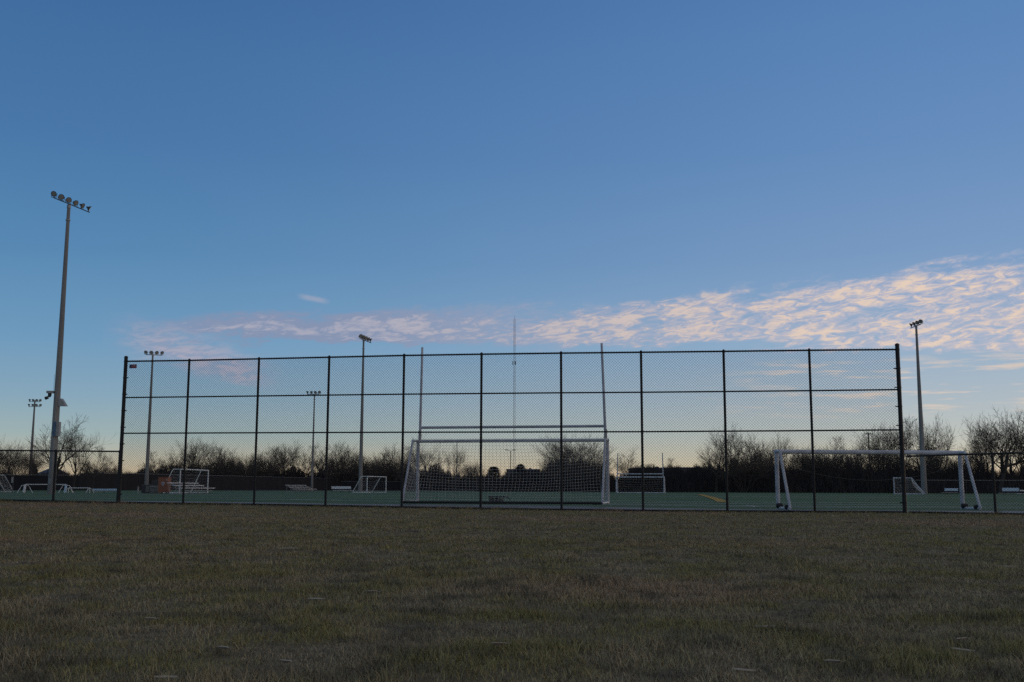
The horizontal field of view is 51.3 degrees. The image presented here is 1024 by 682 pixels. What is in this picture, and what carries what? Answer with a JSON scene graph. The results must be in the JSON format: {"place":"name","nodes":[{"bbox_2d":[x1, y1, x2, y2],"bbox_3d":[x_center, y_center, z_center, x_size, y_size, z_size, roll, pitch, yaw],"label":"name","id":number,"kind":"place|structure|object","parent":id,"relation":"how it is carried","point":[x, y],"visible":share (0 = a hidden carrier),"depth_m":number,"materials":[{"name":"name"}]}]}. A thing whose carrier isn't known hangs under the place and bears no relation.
{"place":"outdoors","nodes":[
{"label":"outdoors","id":0,"kind":"place"},
{"bbox_2d":[488,496,509,500],"bbox_3d":[-0.492,6.391,43.013,0.879,0.288,0.420,-1,-8,11],"label":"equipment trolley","id":1,"kind":"object","parent":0,"point":[492,499],"visible":0.46,"depth_m":42.90,"materials":[{"name":"metal"}]},
{"bbox_2d":[0,490,1023,510],"bbox_3d":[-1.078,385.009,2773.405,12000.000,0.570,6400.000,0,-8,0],"label":"ground","id":2,"kind":"structure","parent":0,"point":[346,490],"depth_m":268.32,"materials":[{"name":"green plant"}]},
{"bbox_2d":[0,475,11,492],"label":"soccer goal","id":3,"kind":"object","parent":2,"relation":"on","point":[4,491],"visible":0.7,"depth_m":123.54,"materials":[{"name":"white metal"}]},
{"bbox_2d":[0,438,40,474],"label":"bare tree","id":4,"kind":"object","parent":2,"relation":"on","point":[11,458],"visible":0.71,"depth_m":204.36,"materials":[{"name":"brown plant"}]},
{"bbox_2d":[0,446,46,475],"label":"bare tree","id":5,"kind":"object","parent":2,"relation":"on","point":[32,470],"visible":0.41,"depth_m":213.35,"materials":[{"name":"brown plant"}]},
{"bbox_2d":[28,399,41,466],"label":"floodlight pole","id":6,"kind":"object","parent":2,"relation":"on","point":[34,405],"visible":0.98,"depth_m":274.79,"materials":[{"name":"metal"}]},
{"bbox_2d":[0,475,79,489],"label":"boundary fence","id":7,"kind":"object","parent":2,"relation":"on","point":[40,481],"visible":0.56,"depth_m":200.46,"materials":[{"name":"metal"}]},
{"bbox_2d":[17,484,73,492],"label":"training goal","id":8,"kind":"object","parent":2,"relation":"on","point":[43,484],"visible":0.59,"depth_m":110.89,"materials":[{"name":"white paint"}]},
{"bbox_2d":[26,414,103,482],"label":"bare tree","id":9,"kind":"object","parent":2,"relation":"on","point":[59,453],"visible":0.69,"depth_m":163.11,"materials":[{"name":"brown plant"}]},
{"bbox_2d":[44,191,90,493],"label":"floodlight pole","id":10,"kind":"object","parent":2,"relation":"on","point":[58,402],"visible":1,"depth_m":96.46,"materials":[{"name":"metal"}]},
{"bbox_2d":[0,466,154,475],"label":"thicket","id":11,"kind":"object","parent":2,"relation":"on","point":[61,473],"visible":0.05,"depth_m":247.55,"materials":[{"name":"black plant"}]},
{"bbox_2d":[50,422,117,490],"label":"bare tree","id":12,"kind":"object","parent":2,"relation":"on","point":[81,445],"visible":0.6,"depth_m":168.22,"materials":[{"name":"brown plant"}]},
{"bbox_2d":[71,444,117,490],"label":"bare tree","id":13,"kind":"object","parent":2,"relation":"on","point":[90,467],"visible":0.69,"depth_m":183.85,"materials":[{"name":"brown plant"}]},
{"bbox_2d":[81,464,128,473],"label":"bare tree","id":14,"kind":"object","parent":2,"relation":"on","point":[114,469],"visible":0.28,"depth_m":228.72,"materials":[{"name":"brown plant"}]},
{"bbox_2d":[93,489,116,492],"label":"team bench","id":15,"kind":"object","parent":2,"relation":"on","point":[102,490],"visible":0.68,"depth_m":116.82,"materials":[{"name":"grey metal"}]},
{"bbox_2d":[141,485,152,492],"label":"utility cabinet","id":16,"kind":"object","parent":2,"relation":"on","point":[145,489],"visible":0.62,"depth_m":110.61,"materials":[{"name":"metal"}]},
{"bbox_2d":[144,350,163,484],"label":"floodlight pole","id":17,"kind":"object","parent":2,"relation":"on","point":[149,423],"visible":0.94,"depth_m":187.67,"materials":[{"name":"metal"}]},
{"bbox_2d":[149,486,158,493],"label":"deck box","id":18,"kind":"object","parent":2,"relation":"on","point":[155,491],"visible":0.64,"depth_m":105.60,"materials":[{"name":"plastic"}]},
{"bbox_2d":[138,451,174,474],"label":"bare tree","id":19,"kind":"object","parent":2,"relation":"on","point":[151,468],"visible":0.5,"depth_m":330.95,"materials":[{"name":"brown plant"}]},
{"bbox_2d":[158,477,171,493],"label":"storage cabinet","id":20,"kind":"object","parent":2,"relation":"on","point":[160,486],"visible":0.81,"depth_m":102.69,"materials":[{"name":"paint"}]},
{"bbox_2d":[155,442,205,474],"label":"bare tree","id":21,"kind":"object","parent":2,"relation":"on","point":[173,459],"visible":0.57,"depth_m":327.12,"materials":[{"name":"brown plant"}]},
{"bbox_2d":[163,469,208,492],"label":"soccer goal","id":22,"kind":"object","parent":2,"relation":"on","point":[189,478],"visible":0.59,"depth_m":112.38,"materials":[{"name":"white paint"}]},
{"bbox_2d":[168,482,214,493],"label":"bleachers","id":23,"kind":"object","parent":2,"relation":"on","point":[195,485],"visible":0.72,"depth_m":102.52,"materials":[{"name":"metal"}]},
{"bbox_2d":[174,437,221,475],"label":"bare tree","id":24,"kind":"object","parent":2,"relation":"on","point":[195,455],"visible":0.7,"depth_m":326.82,"materials":[{"name":"brown plant"}]},
{"bbox_2d":[78,472,334,490],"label":"boundary fence","id":25,"kind":"object","parent":2,"relation":"on","point":[249,480],"visible":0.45,"depth_m":249.78,"materials":[{"name":"metal"}]},
{"bbox_2d":[194,443,237,475],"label":"bare tree","id":26,"kind":"object","parent":2,"relation":"on","point":[220,453],"visible":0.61,"depth_m":322.78,"materials":[{"name":"brown plant"}]},
{"bbox_2d":[195,448,249,476],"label":"bare tree","id":27,"kind":"object","parent":2,"relation":"on","point":[235,467],"visible":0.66,"depth_m":318.35,"materials":[{"name":"brown plant"}]},
{"bbox_2d":[204,448,244,475],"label":"bare tree","id":28,"kind":"object","parent":2,"relation":"on","point":[226,459],"visible":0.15,"depth_m":332.12,"materials":[{"name":"brown plant"}]},
{"bbox_2d":[225,450,251,476],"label":"bare tree","id":29,"kind":"object","parent":2,"relation":"on","point":[238,466],"visible":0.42,"depth_m":322.39,"materials":[{"name":"brown plant"}]},
{"bbox_2d":[241,451,263,475],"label":"bare tree","id":30,"kind":"object","parent":2,"relation":"on","point":[252,458],"visible":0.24,"depth_m":333.10,"materials":[{"name":"brown plant"}]},
{"bbox_2d":[232,452,287,476],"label":"bare tree","id":31,"kind":"object","parent":2,"relation":"on","point":[265,466],"visible":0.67,"depth_m":318.52,"materials":[{"name":"brown plant"}]},
{"bbox_2d":[247,446,295,477],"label":"bare tree","id":32,"kind":"object","parent":2,"relation":"on","point":[274,464],"visible":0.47,"depth_m":324.89,"materials":[{"name":"brown plant"}]},
{"bbox_2d":[265,444,297,477],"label":"bare tree","id":33,"kind":"object","parent":2,"relation":"on","point":[286,465],"visible":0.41,"depth_m":332.68,"materials":[{"name":"brown plant"}]},
{"bbox_2d":[263,438,311,476],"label":"bare tree","id":34,"kind":"object","parent":2,"relation":"on","point":[295,453],"visible":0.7,"depth_m":328.40,"materials":[{"name":"brown plant"}]},
{"bbox_2d":[286,485,314,491],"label":"bleachers","id":35,"kind":"object","parent":2,"relation":"on","point":[301,487],"visible":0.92,"depth_m":169.27,"materials":[{"name":"metal"}]},
{"bbox_2d":[292,444,322,477],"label":"bare tree","id":36,"kind":"object","parent":2,"relation":"on","point":[305,467],"visible":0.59,"depth_m":331.48,"materials":[{"name":"brown plant"}]},
{"bbox_2d":[306,391,320,489],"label":"floodlight pole","id":37,"kind":"object","parent":2,"relation":"on","point":[319,392],"visible":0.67,"depth_m":248.90,"materials":[{"name":"metal"}]},
{"bbox_2d":[136,463,495,490],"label":"thicket","id":38,"kind":"object","parent":2,"relation":"on","point":[438,475],"visible":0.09,"depth_m":333.86,"materials":[{"name":"black plant"}]},
{"bbox_2d":[304,446,340,477],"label":"bare tree","id":39,"kind":"object","parent":2,"relation":"on","point":[320,475],"visible":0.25,"depth_m":327.59,"materials":[{"name":"brown plant"}]},
{"bbox_2d":[315,441,358,485],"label":"bare tree","id":40,"kind":"object","parent":2,"relation":"on","point":[340,451],"visible":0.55,"depth_m":322.83,"materials":[{"name":"brown plant"}]},
{"bbox_2d":[314,450,367,489],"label":"bare tree","id":41,"kind":"object","parent":2,"relation":"on","point":[332,462],"visible":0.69,"depth_m":317.98,"materials":[{"name":"brown plant"}]},
{"bbox_2d":[331,486,350,492],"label":"team bench","id":42,"kind":"object","parent":2,"relation":"on","point":[343,487],"visible":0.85,"depth_m":138.67,"materials":[{"name":"metal"}]},
{"bbox_2d":[341,449,358,481],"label":"bare tree","id":43,"kind":"object","parent":2,"relation":"on","point":[351,460],"visible":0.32,"depth_m":332.74,"materials":[{"name":"brown plant"}]},
{"bbox_2d":[358,334,371,491],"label":"floodlight pole","id":44,"kind":"object","parent":2,"relation":"on","point":[364,338],"visible":1,"depth_m":165.57,"materials":[{"name":"metal"}]},
{"bbox_2d":[348,451,388,481],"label":"bare tree","id":45,"kind":"object","parent":2,"relation":"on","point":[367,465],"visible":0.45,"depth_m":326.33,"materials":[{"name":"brown plant"}]},
{"bbox_2d":[352,476,386,492],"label":"soccer goal","id":46,"kind":"object","parent":2,"relation":"on","point":[370,485],"visible":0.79,"depth_m":138.71,"materials":[{"name":"white paint"}]},
{"bbox_2d":[363,454,408,480],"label":"bare tree","id":47,"kind":"object","parent":2,"relation":"on","point":[380,471],"visible":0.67,"depth_m":318.37,"materials":[{"name":"brown plant"}]},
{"bbox_2d":[378,443,406,475],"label":"bare tree","id":48,"kind":"object","parent":2,"relation":"on","point":[390,461],"visible":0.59,"depth_m":321.49,"materials":[{"name":"brown plant"}]},
{"bbox_2d":[341,481,476,489],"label":"boundary fence","id":49,"kind":"object","parent":2,"relation":"on","point":[390,484],"visible":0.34,"depth_m":316.77,"materials":[{"name":"metal"}]},
{"bbox_2d":[395,445,432,489],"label":"bare tree","id":50,"kind":"object","parent":2,"relation":"on","point":[413,463],"visible":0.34,"depth_m":316.93,"materials":[{"name":"brown plant"}]},
{"bbox_2d":[392,434,451,490],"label":"bare tree","id":51,"kind":"object","parent":2,"relation":"on","point":[427,476],"visible":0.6,"depth_m":297.30,"materials":[{"name":"brown plant"}]},
{"bbox_2d":[446,446,468,490],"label":"bare tree","id":52,"kind":"object","parent":2,"relation":"on","point":[454,472],"visible":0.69,"depth_m":308.03,"materials":[{"name":"brown plant"}]},
{"bbox_2d":[64,498,865,506],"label":"white turf line","id":53,"kind":"object","parent":2,"relation":"on","point":[651,504],"visible":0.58,"depth_m":44.62,"materials":[{"name":"paint"}]},
{"bbox_2d":[452,462,486,490],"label":"bare tree","id":54,"kind":"object","parent":2,"relation":"on","point":[473,476],"visible":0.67,"depth_m":326.54,"materials":[{"name":"brown plant"}]},
{"bbox_2d":[487,466,500,477],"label":"conifer","id":55,"kind":"object","parent":2,"relation":"on","point":[493,474],"visible":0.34,"depth_m":336.46,"materials":[{"name":"green plant"}]},
{"bbox_2d":[403,343,609,504],"bbox_3d":[-0.220,3.036,39.976,7.504,6.070,2.105,-1,-8,11],"label":"combination goal","id":56,"kind":"object","parent":2,"relation":"on","point":[605,469],"visible":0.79,"depth_m":40.07,"materials":[{"name":"white painted metal"},{"name":"white netting"},{"name":"black vinyl"}]},
{"bbox_2d":[202,497,812,502],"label":"white turf line","id":57,"kind":"object","parent":2,"relation":"on","point":[603,500],"visible":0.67,"depth_m":54.46,"materials":[{"name":"paint"}]},
{"bbox_2d":[512,316,515,468],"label":"radio mast","id":58,"kind":"object","parent":2,"relation":"on","point":[515,382],"visible":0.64,"depth_m":623.26,"materials":[{"name":"metal"}]},
{"bbox_2d":[514,464,528,474],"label":"conifer","id":59,"kind":"object","parent":2,"relation":"on","point":[519,468],"visible":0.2,"depth_m":361.76,"materials":[{"name":"green plant"}]},
{"bbox_2d":[475,458,623,491],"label":"thicket","id":60,"kind":"object","parent":2,"relation":"on","point":[485,486],"visible":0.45,"depth_m":232.86,"materials":[{"name":"black plant"}]},
{"bbox_2d":[537,452,584,491],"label":"bare tree","id":61,"kind":"object","parent":2,"relation":"on","point":[550,474],"visible":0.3,"depth_m":222.95,"materials":[{"name":"brown plant"}]},
{"bbox_2d":[533,430,620,491],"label":"bare tree","id":62,"kind":"object","parent":2,"relation":"on","point":[569,452],"visible":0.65,"depth_m":211.74,"materials":[{"name":"brown plant"}]},
{"bbox_2d":[571,455,615,491],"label":"bare tree","id":63,"kind":"object","parent":2,"relation":"on","point":[586,476],"visible":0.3,"depth_m":222.92,"materials":[{"name":"brown plant"}]},
{"bbox_2d":[613,445,639,472],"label":"bare tree","id":64,"kind":"object","parent":2,"relation":"on","point":[626,467],"visible":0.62,"depth_m":295.72,"materials":[{"name":"brown plant"}]},
{"bbox_2d":[616,453,665,492],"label":"combination goal","id":65,"kind":"object","parent":2,"relation":"on","point":[649,477],"visible":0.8,"depth_m":154.88,"materials":[{"name":"white metal"}]},
{"bbox_2d":[698,494,725,501],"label":"yellow turf line","id":66,"kind":"object","parent":2,"relation":"on","point":[719,500],"visible":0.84,"depth_m":66.23,"materials":[{"name":"paint"}]},
{"bbox_2d":[695,432,741,491],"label":"bare tree","id":67,"kind":"object","parent":2,"relation":"on","point":[716,475],"visible":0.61,"depth_m":197.61,"materials":[{"name":"brown plant"}]},
{"bbox_2d":[707,422,745,478],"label":"bare tree","id":68,"kind":"object","parent":2,"relation":"on","point":[717,439],"visible":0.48,"depth_m":203.93,"materials":[{"name":"brown plant"}]},
{"bbox_2d":[604,504,864,507],"bbox_3d":[39.099,5.777,36.216,73.000,0.075,0.500,-1,-8,11],"label":"white turf line","id":69,"kind":"object","parent":2,"relation":"on","point":[740,506],"visible":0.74,"depth_m":41.91,"materials":[{"name":"paint"}]},
{"bbox_2d":[708,446,774,492],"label":"bare tree","id":70,"kind":"object","parent":2,"relation":"on","point":[749,464],"visible":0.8,"depth_m":193.46,"materials":[{"name":"brown plant"}]},
{"bbox_2d":[731,432,773,492],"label":"bare tree","id":71,"kind":"object","parent":2,"relation":"on","point":[758,455],"visible":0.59,"depth_m":198.26,"materials":[{"name":"brown plant"}]},
{"bbox_2d":[753,443,784,468],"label":"bare tree","id":72,"kind":"object","parent":2,"relation":"on","point":[768,456],"visible":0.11,"depth_m":202.11,"materials":[{"name":"brown plant"}]},
{"bbox_2d":[749,433,796,459],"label":"bare tree","id":73,"kind":"object","parent":2,"relation":"on","point":[775,442],"visible":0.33,"depth_m":208.95,"materials":[{"name":"brown plant"}]},
{"bbox_2d":[771,443,826,472],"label":"bare tree","id":74,"kind":"object","parent":2,"relation":"on","point":[786,461],"visible":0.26,"depth_m":198.17,"materials":[{"name":"brown plant"}]},
{"bbox_2d":[784,443,853,482],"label":"bare tree","id":75,"kind":"object","parent":2,"relation":"on","point":[801,461],"visible":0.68,"depth_m":192.60,"materials":[{"name":"brown plant"}]},
{"bbox_2d":[621,458,1023,493],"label":"thicket","id":76,"kind":"object","parent":2,"relation":"on","point":[689,482],"visible":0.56,"depth_m":191.83,"materials":[{"name":"black plant"}]},
{"bbox_2d":[818,435,844,465],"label":"bare tree","id":77,"kind":"object","parent":2,"relation":"on","point":[835,448],"visible":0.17,"depth_m":202.22,"materials":[{"name":"brown plant"}]},
{"bbox_2d":[832,428,871,465],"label":"bare tree","id":78,"kind":"object","parent":2,"relation":"on","point":[857,446],"visible":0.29,"depth_m":201.97,"materials":[{"name":"brown plant"}]},
{"bbox_2d":[830,439,899,481],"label":"bare tree","id":79,"kind":"object","parent":2,"relation":"on","point":[876,462],"visible":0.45,"depth_m":190.88,"materials":[{"name":"brown plant"}]},
{"bbox_2d":[852,419,904,467],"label":"bare tree","id":80,"kind":"object","parent":2,"relation":"on","point":[872,439],"visible":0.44,"depth_m":197.91,"materials":[{"name":"brown plant"}]},
{"bbox_2d":[864,417,931,462],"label":"bare tree","id":81,"kind":"object","parent":2,"relation":"on","point":[897,438],"visible":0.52,"depth_m":194.75,"materials":[{"name":"brown plant"}]},
{"bbox_2d":[893,477,924,493],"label":"soccer goal","id":82,"kind":"object","parent":2,"relation":"on","point":[916,486],"visible":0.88,"depth_m":134.85,"materials":[{"name":"white metal"}]},
{"bbox_2d":[874,441,951,482],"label":"bare tree","id":83,"kind":"object","parent":2,"relation":"on","point":[906,460],"visible":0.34,"depth_m":187.01,"materials":[{"name":"brown plant"}]},
{"bbox_2d":[909,319,927,493],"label":"floodlight pole","id":84,"kind":"object","parent":2,"relation":"on","point":[916,324],"visible":1,"depth_m":153.84,"materials":[{"name":"metal"}]},
{"bbox_2d":[887,416,956,465],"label":"bare tree","id":85,"kind":"object","parent":2,"relation":"on","point":[916,419],"visible":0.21,"depth_m":197.98,"materials":[{"name":"brown plant"}]},
{"bbox_2d":[904,415,965,468],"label":"bare tree","id":86,"kind":"object","parent":2,"relation":"on","point":[927,443],"visible":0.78,"depth_m":189.26,"materials":[{"name":"brown plant"}]},
{"bbox_2d":[941,488,957,493],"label":"team bench","id":87,"kind":"object","parent":2,"relation":"on","point":[950,489],"visible":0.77,"depth_m":136.67,"materials":[{"name":"white metal"}]},
{"bbox_2d":[926,446,996,487],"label":"bare tree","id":88,"kind":"object","parent":2,"relation":"on","point":[963,459],"visible":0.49,"depth_m":182.86,"materials":[{"name":"brown plant"}]},
{"bbox_2d":[901,480,1023,493],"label":"boundary fence","id":89,"kind":"object","parent":2,"relation":"on","point":[967,486],"visible":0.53,"depth_m":168.43,"materials":[{"name":"metal"}]},
{"bbox_2d":[951,407,1023,493],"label":"bare tree","id":90,"kind":"object","parent":2,"relation":"on","point":[1002,463],"visible":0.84,"depth_m":178.67,"materials":[{"name":"brown plant"}]},
{"bbox_2d":[959,416,1021,468],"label":"bare tree","id":91,"kind":"object","parent":2,"relation":"on","point":[978,450],"visible":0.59,"depth_m":183.15,"materials":[{"name":"brown plant"}]},
{"bbox_2d":[974,408,1023,485],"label":"bare tree","id":92,"kind":"object","parent":2,"relation":"on","point":[1003,439],"visible":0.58,"depth_m":181.76,"materials":[{"name":"brown plant"}]},
{"bbox_2d":[1002,488,1020,494],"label":"team bench","id":93,"kind":"object","parent":2,"relation":"on","point":[1010,489],"visible":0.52,"depth_m":116.87,"materials":[{"name":"white metal"}]},
{"bbox_2d":[0,493,1023,681],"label":"lawn","id":94,"kind":"structure","parent":0,"point":[495,622],"depth_m":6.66,"materials":[{"name":"green plant"}]},
{"bbox_2d":[278,659,294,662],"bbox_3d":[-0.895,1.275,4.241,0.087,0.013,0.022,-4,-9,29],"label":"dead leaf","id":95,"kind":"object","parent":94,"relation":"on","point":[285,661],"visible":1,"depth_m":4.24,"materials":[{"name":"plant"}]},
{"bbox_2d":[732,667,755,670],"bbox_3d":[0.905,1.280,4.158,0.090,0.013,0.009,0,-8,3],"label":"reed blade","id":96,"kind":"object","parent":94,"relation":"on","point":[744,669],"visible":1,"depth_m":4.16,"materials":[{"name":"plant"}]},
{"bbox_2d":[825,659,845,662],"bbox_3d":[1.306,1.296,4.313,0.088,0.013,0.025,-2,-8,17],"label":"dead leaf","id":97,"kind":"object","parent":94,"relation":"on","point":[832,661],"visible":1,"depth_m":4.31,"materials":[{"name":"plant"}]},
{"bbox_2d":[0,0,1023,478],"label":"sky","id":98,"kind":"structure","parent":0,"point":[257,178],"materials":[{"name":"blue"}]},
{"bbox_2d":[4,501,1023,515],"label":"soil strip","id":99,"kind":"object","parent":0,"point":[418,508],"visible":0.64,"depth_m":37.84,"materials":[{"name":"brown soil"}]},
{"bbox_2d":[0,449,118,502],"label":"chain link fence","id":100,"kind":"object","parent":99,"relation":"on","point":[55,473],"visible":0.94,"depth_m":40.38,"materials":[{"name":"black metal"}]},
{"bbox_2d":[117,343,906,512],"bbox_3d":[-0.968,3.226,37.542,28.076,6.030,0.154,-1,-8,11],"label":"backstop fence","id":101,"kind":"object","parent":99,"relation":"on","point":[403,393],"visible":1,"depth_m":37.38,"materials":[{"name":"black metal"}]},
{"bbox_2d":[906,452,1023,514],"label":"chain link fence","id":102,"kind":"object","parent":99,"relation":"on","point":[992,480],"visible":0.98,"depth_m":34.28,"materials":[{"name":"black metal"}]},
{"bbox_2d":[120,501,1023,512],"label":"asphalt path","id":103,"kind":"structure","parent":0,"point":[535,506],"depth_m":38.59,"materials":[{"name":"grey asphalt"}]},
{"bbox_2d":[774,449,981,509],"bbox_3d":[13.029,4.944,38.051,7.170,2.139,1.325,1,-8,-6],"label":"soccer goal","id":104,"kind":"object","parent":103,"relation":"on","point":[888,452],"visible":0.8,"depth_m":38.55,"materials":[{"name":"white metal"}]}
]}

